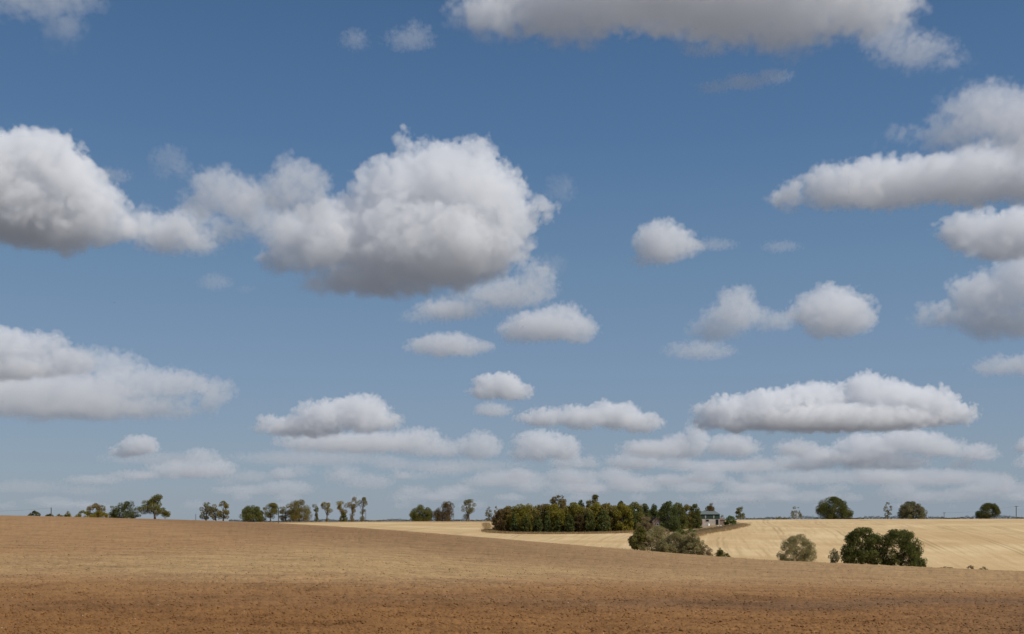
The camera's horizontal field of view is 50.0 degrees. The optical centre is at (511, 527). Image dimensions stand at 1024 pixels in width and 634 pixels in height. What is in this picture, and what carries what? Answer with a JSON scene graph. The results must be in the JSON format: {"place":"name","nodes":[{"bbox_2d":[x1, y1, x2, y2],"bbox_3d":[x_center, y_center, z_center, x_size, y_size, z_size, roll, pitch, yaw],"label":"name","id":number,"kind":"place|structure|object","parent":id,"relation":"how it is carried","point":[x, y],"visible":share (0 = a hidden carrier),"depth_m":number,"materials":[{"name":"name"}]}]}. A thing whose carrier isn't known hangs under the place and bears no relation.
{"place":"outdoors","nodes":[
{"label":"outdoors","id":0,"kind":"place"},
{"bbox_2d":[265,521,490,522],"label":"dry grass","id":1,"kind":"structure","parent":0,"point":[375,521],"depth_m":577.23,"materials":[{"name":"beige plant"}]},
{"bbox_2d":[480,522,491,529],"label":"dry grass","id":2,"kind":"structure","parent":0,"point":[486,525],"depth_m":475.38,"materials":[{"name":"beige plant"}]},
{"bbox_2d":[0,515,1023,633],"bbox_3d":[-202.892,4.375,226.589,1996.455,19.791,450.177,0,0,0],"label":"ploughed field","id":3,"kind":"structure","parent":0,"point":[204,534],"depth_m":34.16,"materials":[{"name":"soil"}]},
{"bbox_2d":[28,510,40,515],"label":"bush","id":4,"kind":"object","parent":3,"relation":"on","point":[35,513],"visible":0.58,"depth_m":438.11,"materials":[{"name":"green plant"}]},
{"bbox_2d":[62,511,71,516],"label":"bush","id":5,"kind":"object","parent":3,"relation":"on","point":[68,514],"visible":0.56,"depth_m":439.96,"materials":[{"name":"green plant"}]},
{"bbox_2d":[74,510,91,516],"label":"bush","id":6,"kind":"object","parent":3,"relation":"on","point":[84,512],"visible":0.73,"depth_m":439.20,"materials":[{"name":"green plant"}]},
{"bbox_2d":[86,503,105,516],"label":"tree","id":7,"kind":"object","parent":3,"relation":"on","point":[93,506],"visible":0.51,"depth_m":445.88,"materials":[{"name":"green plant"}]},
{"bbox_2d":[90,510,108,517],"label":"bush","id":8,"kind":"object","parent":3,"relation":"on","point":[103,514],"visible":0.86,"depth_m":439.35,"materials":[{"name":"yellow plant"}]},
{"bbox_2d":[109,506,118,517],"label":"bush","id":9,"kind":"object","parent":3,"relation":"on","point":[113,512],"visible":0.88,"depth_m":442.03,"materials":[{"name":"green plant"}]},
{"bbox_2d":[108,501,141,517],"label":"tree","id":10,"kind":"object","parent":3,"relation":"on","point":[128,513],"visible":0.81,"depth_m":443.68,"materials":[{"name":"green plant"}]},
{"bbox_2d":[137,494,170,518],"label":"tree","id":11,"kind":"object","parent":3,"relation":"on","point":[151,504],"visible":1,"depth_m":439.54,"materials":[{"name":"green plant"}]},
{"bbox_2d":[199,502,214,519],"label":"tree","id":12,"kind":"object","parent":3,"relation":"on","point":[207,509],"visible":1,"depth_m":439.52,"materials":[{"name":"green plant"}]},
{"bbox_2d":[209,504,221,520],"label":"tree","id":13,"kind":"object","parent":3,"relation":"on","point":[214,516],"visible":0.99,"depth_m":439.50,"materials":[{"name":"green plant"}]},
{"bbox_2d":[217,501,229,520],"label":"tree","id":14,"kind":"object","parent":3,"relation":"on","point":[225,506],"visible":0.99,"depth_m":439.26,"materials":[{"name":"green plant"}]},
{"bbox_2d":[1,542,994,632],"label":"pale stones","id":15,"kind":"object","parent":3,"relation":"on","point":[423,601],"visible":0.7,"depth_m":20.86,"materials":[{"name":"beige stone"}]},
{"bbox_2d":[627,525,646,549],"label":"tree","id":16,"kind":"object","parent":3,"relation":"on","point":[640,531],"visible":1,"depth_m":298.89,"materials":[{"name":"green plant"}]},
{"bbox_2d":[638,525,672,552],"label":"willow bush","id":17,"kind":"object","parent":3,"relation":"on","point":[657,532],"visible":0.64,"depth_m":300.43,"materials":[{"name":"green plant"}]},
{"bbox_2d":[657,532,687,553],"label":"willow bush","id":18,"kind":"object","parent":3,"relation":"on","point":[667,546],"visible":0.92,"depth_m":295.31,"materials":[{"name":"green plant"}]},
{"bbox_2d":[680,531,705,554],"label":"willow bush","id":19,"kind":"object","parent":3,"relation":"on","point":[695,545],"visible":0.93,"depth_m":292.79,"materials":[{"name":"green plant"}]},
{"bbox_2d":[697,545,712,555],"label":"bush","id":20,"kind":"object","parent":3,"relation":"on","point":[708,552],"visible":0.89,"depth_m":290.84,"materials":[{"name":"plant"}]},
{"bbox_2d":[714,548,725,556],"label":"bush","id":21,"kind":"object","parent":3,"relation":"on","point":[720,552],"visible":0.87,"depth_m":289.13,"materials":[{"name":"green plant"}]},
{"bbox_2d":[776,534,817,561],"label":"willow bush","id":22,"kind":"object","parent":3,"relation":"on","point":[791,543],"visible":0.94,"depth_m":288.18,"materials":[{"name":"green plant"}]},
{"bbox_2d":[828,548,840,562],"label":"bush","id":23,"kind":"object","parent":3,"relation":"on","point":[836,556],"visible":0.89,"depth_m":287.85,"materials":[{"name":"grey plant"}]},
{"bbox_2d":[839,527,884,564],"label":"tree","id":24,"kind":"object","parent":3,"relation":"on","point":[853,554],"visible":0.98,"depth_m":287.33,"materials":[{"name":"green plant"}]},
{"bbox_2d":[876,529,927,566],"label":"tree","id":25,"kind":"object","parent":3,"relation":"on","point":[911,552],"visible":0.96,"depth_m":286.16,"materials":[{"name":"green plant"}]},
{"bbox_2d":[0,0,1023,521],"label":"sky","id":26,"kind":"structure","parent":0,"point":[765,258],"materials":[{"name":"blue"}]},
{"bbox_2d":[287,519,1023,570],"bbox_3d":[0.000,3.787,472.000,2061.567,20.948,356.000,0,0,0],"label":"stubble field","id":27,"kind":"structure","parent":0,"point":[993,544],"depth_m":398.78,"materials":[{"name":"beige plant"}]},
{"bbox_2d":[239,505,266,521],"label":"tree","id":28,"kind":"object","parent":27,"relation":"on","point":[250,514],"visible":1,"depth_m":635.92,"materials":[{"name":"green plant"}]},
{"bbox_2d":[262,502,277,521],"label":"tree","id":29,"kind":"object","parent":27,"relation":"on","point":[271,512],"visible":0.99,"depth_m":638.25,"materials":[{"name":"green plant"}]},
{"bbox_2d":[279,504,291,521],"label":"tree","id":30,"kind":"object","parent":27,"relation":"on","point":[284,516],"visible":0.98,"depth_m":639.23,"materials":[{"name":"green plant"}]},
{"bbox_2d":[288,499,311,521],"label":"tree","id":31,"kind":"object","parent":27,"relation":"on","point":[294,511],"visible":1,"depth_m":637.21,"materials":[{"name":"green plant"}]},
{"bbox_2d":[312,504,318,521],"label":"tree","id":32,"kind":"object","parent":27,"relation":"on","point":[317,510],"visible":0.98,"depth_m":639.77,"materials":[{"name":"green plant"}]},
{"bbox_2d":[321,502,332,521],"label":"tree","id":33,"kind":"object","parent":27,"relation":"on","point":[327,505],"visible":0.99,"depth_m":639.73,"materials":[{"name":"green plant"}]},
{"bbox_2d":[336,501,348,514],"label":"tree","id":34,"kind":"object","parent":27,"relation":"on","point":[339,508],"visible":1,"depth_m":639.54,"materials":[{"name":"green plant"}]},
{"bbox_2d":[339,512,347,521],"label":"bush","id":35,"kind":"object","parent":27,"relation":"on","point":[343,516],"visible":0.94,"depth_m":638.40,"materials":[{"name":"green plant"}]},
{"bbox_2d":[347,497,357,520],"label":"tree","id":36,"kind":"object","parent":27,"relation":"on","point":[353,507],"visible":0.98,"depth_m":639.72,"materials":[{"name":"green plant"}]},
{"bbox_2d":[229,518,490,521],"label":"hedge","id":37,"kind":"object","parent":27,"relation":"on","point":[333,520],"visible":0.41,"depth_m":642.84,"materials":[{"name":"green plant"}]},
{"bbox_2d":[356,497,367,520],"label":"tree","id":38,"kind":"object","parent":27,"relation":"on","point":[363,503],"visible":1,"depth_m":639.83,"materials":[{"name":"green plant"}]},
{"bbox_2d":[409,504,433,520],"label":"tree","id":39,"kind":"object","parent":27,"relation":"on","point":[423,515],"visible":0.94,"depth_m":636.91,"materials":[{"name":"green plant"}]},
{"bbox_2d":[431,501,454,520],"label":"tree","id":40,"kind":"object","parent":27,"relation":"on","point":[437,513],"visible":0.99,"depth_m":637.91,"materials":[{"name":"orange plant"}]},
{"bbox_2d":[461,499,476,520],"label":"tree","id":41,"kind":"object","parent":27,"relation":"on","point":[467,502],"visible":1,"depth_m":638.59,"materials":[{"name":"green plant"}]},
{"bbox_2d":[485,507,492,520],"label":"tree","id":42,"kind":"object","parent":27,"relation":"on","point":[489,514],"visible":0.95,"depth_m":636.83,"materials":[{"name":"green plant"}]},
{"bbox_2d":[479,529,634,534],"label":"dry grass","id":43,"kind":"structure","parent":27,"relation":"on","point":[558,532],"depth_m":401.25,"materials":[{"name":"beige plant"}]},
{"bbox_2d":[666,523,749,536],"bbox_3d":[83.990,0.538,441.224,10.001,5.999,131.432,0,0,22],"label":"dry grass","id":44,"kind":"structure","parent":27,"relation":"on","point":[729,528],"depth_m":435.56,"materials":[{"name":"beige plant"}]},
{"bbox_2d":[723,515,736,524],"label":"bush","id":45,"kind":"object","parent":27,"relation":"on","point":[728,519],"visible":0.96,"depth_m":489.57,"materials":[{"name":"green plant"}]},
{"bbox_2d":[735,506,744,519],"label":"tree","id":46,"kind":"object","parent":27,"relation":"on","point":[738,513],"visible":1,"depth_m":639.56,"materials":[{"name":"green plant"}]},
{"bbox_2d":[790,507,801,518],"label":"tree","id":47,"kind":"object","parent":27,"relation":"on","point":[796,514],"visible":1,"depth_m":639.95,"materials":[{"name":"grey plant"}]},
{"bbox_2d":[815,496,853,518],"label":"tree","id":48,"kind":"object","parent":27,"relation":"on","point":[828,510],"visible":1,"depth_m":636.26,"materials":[{"name":"green plant"}]},
{"bbox_2d":[737,515,1023,519],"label":"hedge","id":49,"kind":"object","parent":27,"relation":"on","point":[929,517],"visible":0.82,"depth_m":642.89,"materials":[{"name":"green plant"}]},
{"bbox_2d":[883,502,891,518],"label":"tree","id":50,"kind":"object","parent":27,"relation":"on","point":[887,513],"visible":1,"depth_m":639.65,"materials":[{"name":"green plant"}]},
{"bbox_2d":[896,501,926,518],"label":"tree","id":51,"kind":"object","parent":27,"relation":"on","point":[907,509],"visible":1,"depth_m":636.58,"materials":[{"name":"green plant"}]},
{"bbox_2d":[975,503,1000,518],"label":"tree","id":52,"kind":"object","parent":27,"relation":"on","point":[986,512],"visible":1,"depth_m":637.53,"materials":[{"name":"green plant"}]},
{"bbox_2d":[647,522,737,550],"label":"farm verge","id":53,"kind":"structure","parent":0,"point":[713,526],"depth_m":444.19,"materials":[{"name":"brown plant"}]},
{"bbox_2d":[636,516,654,533],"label":"tree","id":54,"kind":"object","parent":53,"relation":"on","point":[647,523],"visible":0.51,"depth_m":406.66,"materials":[{"name":"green plant"}]},
{"bbox_2d":[642,503,651,529],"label":"tree","id":55,"kind":"object","parent":53,"relation":"on","point":[645,507],"visible":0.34,"depth_m":434.74,"materials":[{"name":"green plant"}]},
{"bbox_2d":[649,503,659,518],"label":"tree","id":56,"kind":"object","parent":53,"relation":"on","point":[653,511],"visible":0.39,"depth_m":438.72,"materials":[{"name":"green plant"}]},
{"bbox_2d":[650,517,661,524],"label":"house","id":57,"kind":"structure","parent":53,"relation":"on","point":[655,521],"depth_m":424.48,"materials":[{"name":"brick"}]},
{"bbox_2d":[658,501,680,531],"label":"tree","id":58,"kind":"object","parent":53,"relation":"on","point":[669,508],"visible":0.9,"depth_m":424.31,"materials":[{"name":"green plant"}]},
{"bbox_2d":[669,502,688,528],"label":"tree","id":59,"kind":"object","parent":53,"relation":"on","point":[684,522],"visible":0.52,"depth_m":447.82,"materials":[{"name":"green plant"}]},
{"bbox_2d":[679,504,694,528],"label":"tree","id":60,"kind":"object","parent":53,"relation":"on","point":[688,508],"visible":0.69,"depth_m":451.82,"materials":[{"name":"green plant"}]},
{"bbox_2d":[689,504,701,528],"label":"tree","id":61,"kind":"object","parent":53,"relation":"on","point":[695,515],"visible":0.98,"depth_m":452.70,"materials":[{"name":"green plant"}]},
{"bbox_2d":[698,511,719,524],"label":"barn","id":62,"kind":"structure","parent":53,"relation":"on","point":[711,517],"depth_m":495.66,"materials":[{"name":"white paint"}]},
{"bbox_2d":[704,506,713,510],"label":"tree","id":63,"kind":"object","parent":53,"relation":"on","point":[709,508],"visible":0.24,"depth_m":560.57,"materials":[{"name":"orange plant"}]},
{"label":"wood floor","id":64,"kind":"structure","parent":0,"visible":0},
{"bbox_2d":[491,508,508,531],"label":"tree","id":65,"kind":"object","parent":64,"relation":"on","point":[497,524],"visible":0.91,"depth_m":415.72,"materials":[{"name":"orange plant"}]},
{"bbox_2d":[501,505,512,529],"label":"tree","id":66,"kind":"object","parent":64,"relation":"on","point":[507,509],"visible":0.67,"depth_m":417.64,"materials":[{"name":"green plant"}]},
{"bbox_2d":[509,512,518,531],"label":"tree","id":67,"kind":"object","parent":64,"relation":"on","point":[514,525],"visible":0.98,"depth_m":413.50,"materials":[{"name":"green plant"}]},
{"bbox_2d":[505,504,533,531],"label":"tree","id":68,"kind":"object","parent":64,"relation":"on","point":[518,511],"visible":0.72,"depth_m":416.83,"materials":[{"name":"green plant"}]},
{"bbox_2d":[521,514,530,531],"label":"tree","id":69,"kind":"object","parent":64,"relation":"on","point":[526,524],"visible":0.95,"depth_m":411.81,"materials":[{"name":"green plant"}]},
{"bbox_2d":[520,503,544,530],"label":"tree","id":70,"kind":"object","parent":64,"relation":"on","point":[535,510],"visible":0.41,"depth_m":418.95,"materials":[{"name":"green plant"}]},
{"bbox_2d":[532,515,542,531],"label":"tree","id":71,"kind":"object","parent":64,"relation":"on","point":[537,526],"visible":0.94,"depth_m":411.00,"materials":[{"name":"green plant"}]},
{"bbox_2d":[532,504,554,531],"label":"tree","id":72,"kind":"object","parent":64,"relation":"on","point":[541,508],"visible":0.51,"depth_m":419.00,"materials":[{"name":"green plant"}]},
{"bbox_2d":[543,511,551,531],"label":"tree","id":73,"kind":"object","parent":64,"relation":"on","point":[547,520],"visible":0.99,"depth_m":414.17,"materials":[{"name":"green plant"}]},
{"bbox_2d":[541,504,564,531],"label":"tree","id":74,"kind":"object","parent":64,"relation":"on","point":[556,511],"visible":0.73,"depth_m":417.20,"materials":[{"name":"green plant"}]},
{"bbox_2d":[550,495,565,508],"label":"tree","id":75,"kind":"object","parent":64,"relation":"on","point":[562,502],"visible":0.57,"depth_m":433.52,"materials":[{"name":"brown plant"}]},
{"bbox_2d":[553,516,562,531],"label":"tree","id":76,"kind":"object","parent":64,"relation":"on","point":[557,524],"visible":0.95,"depth_m":412.82,"materials":[{"name":"green plant"}]},
{"bbox_2d":[560,505,572,529],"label":"tree","id":77,"kind":"object","parent":64,"relation":"on","point":[562,508],"visible":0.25,"depth_m":421.05,"materials":[{"name":"green plant"}]},
{"bbox_2d":[564,514,574,531],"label":"tree","id":78,"kind":"object","parent":64,"relation":"on","point":[568,523],"visible":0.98,"depth_m":411.58,"materials":[{"name":"green plant"}]},
{"bbox_2d":[562,502,585,528],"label":"tree","id":79,"kind":"object","parent":64,"relation":"on","point":[575,508],"visible":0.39,"depth_m":419.73,"materials":[{"name":"green plant"}]},
{"bbox_2d":[573,514,584,531],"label":"tree","id":80,"kind":"object","parent":64,"relation":"on","point":[579,521],"visible":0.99,"depth_m":415.00,"materials":[{"name":"green plant"}]},
{"bbox_2d":[574,507,593,531],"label":"tree","id":81,"kind":"object","parent":64,"relation":"on","point":[585,511],"visible":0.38,"depth_m":419.00,"materials":[{"name":"green plant"}]},
{"bbox_2d":[585,512,595,531],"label":"tree","id":82,"kind":"object","parent":64,"relation":"on","point":[590,523],"visible":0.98,"depth_m":414.40,"materials":[{"name":"green plant"}]},
{"bbox_2d":[586,494,598,507],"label":"tree","id":83,"kind":"object","parent":64,"relation":"on","point":[590,502],"visible":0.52,"depth_m":435.24,"materials":[{"name":"green plant"}]},
{"bbox_2d":[586,502,608,530],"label":"tree","id":84,"kind":"object","parent":64,"relation":"on","point":[596,508],"visible":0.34,"depth_m":422.23,"materials":[{"name":"green plant"}]},
{"bbox_2d":[597,510,609,531],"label":"tree","id":85,"kind":"object","parent":64,"relation":"on","point":[603,515],"visible":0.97,"depth_m":413.57,"materials":[{"name":"green plant"}]},
{"bbox_2d":[597,503,621,531],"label":"tree","id":86,"kind":"object","parent":64,"relation":"on","point":[610,507],"visible":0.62,"depth_m":421.46,"materials":[{"name":"green plant"}]},
{"bbox_2d":[612,502,634,530],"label":"tree","id":87,"kind":"object","parent":64,"relation":"on","point":[623,509],"visible":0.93,"depth_m":420.64,"materials":[{"name":"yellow plant"}]},
{"bbox_2d":[620,506,639,528],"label":"tree","id":88,"kind":"object","parent":64,"relation":"on","point":[635,520],"visible":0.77,"depth_m":422.10,"materials":[{"name":"green plant"}]},
{"bbox_2d":[627,501,646,529],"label":"tree","id":89,"kind":"object","parent":64,"relation":"on","point":[637,507],"visible":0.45,"depth_m":424.87,"materials":[{"name":"green plant"}]}
]}

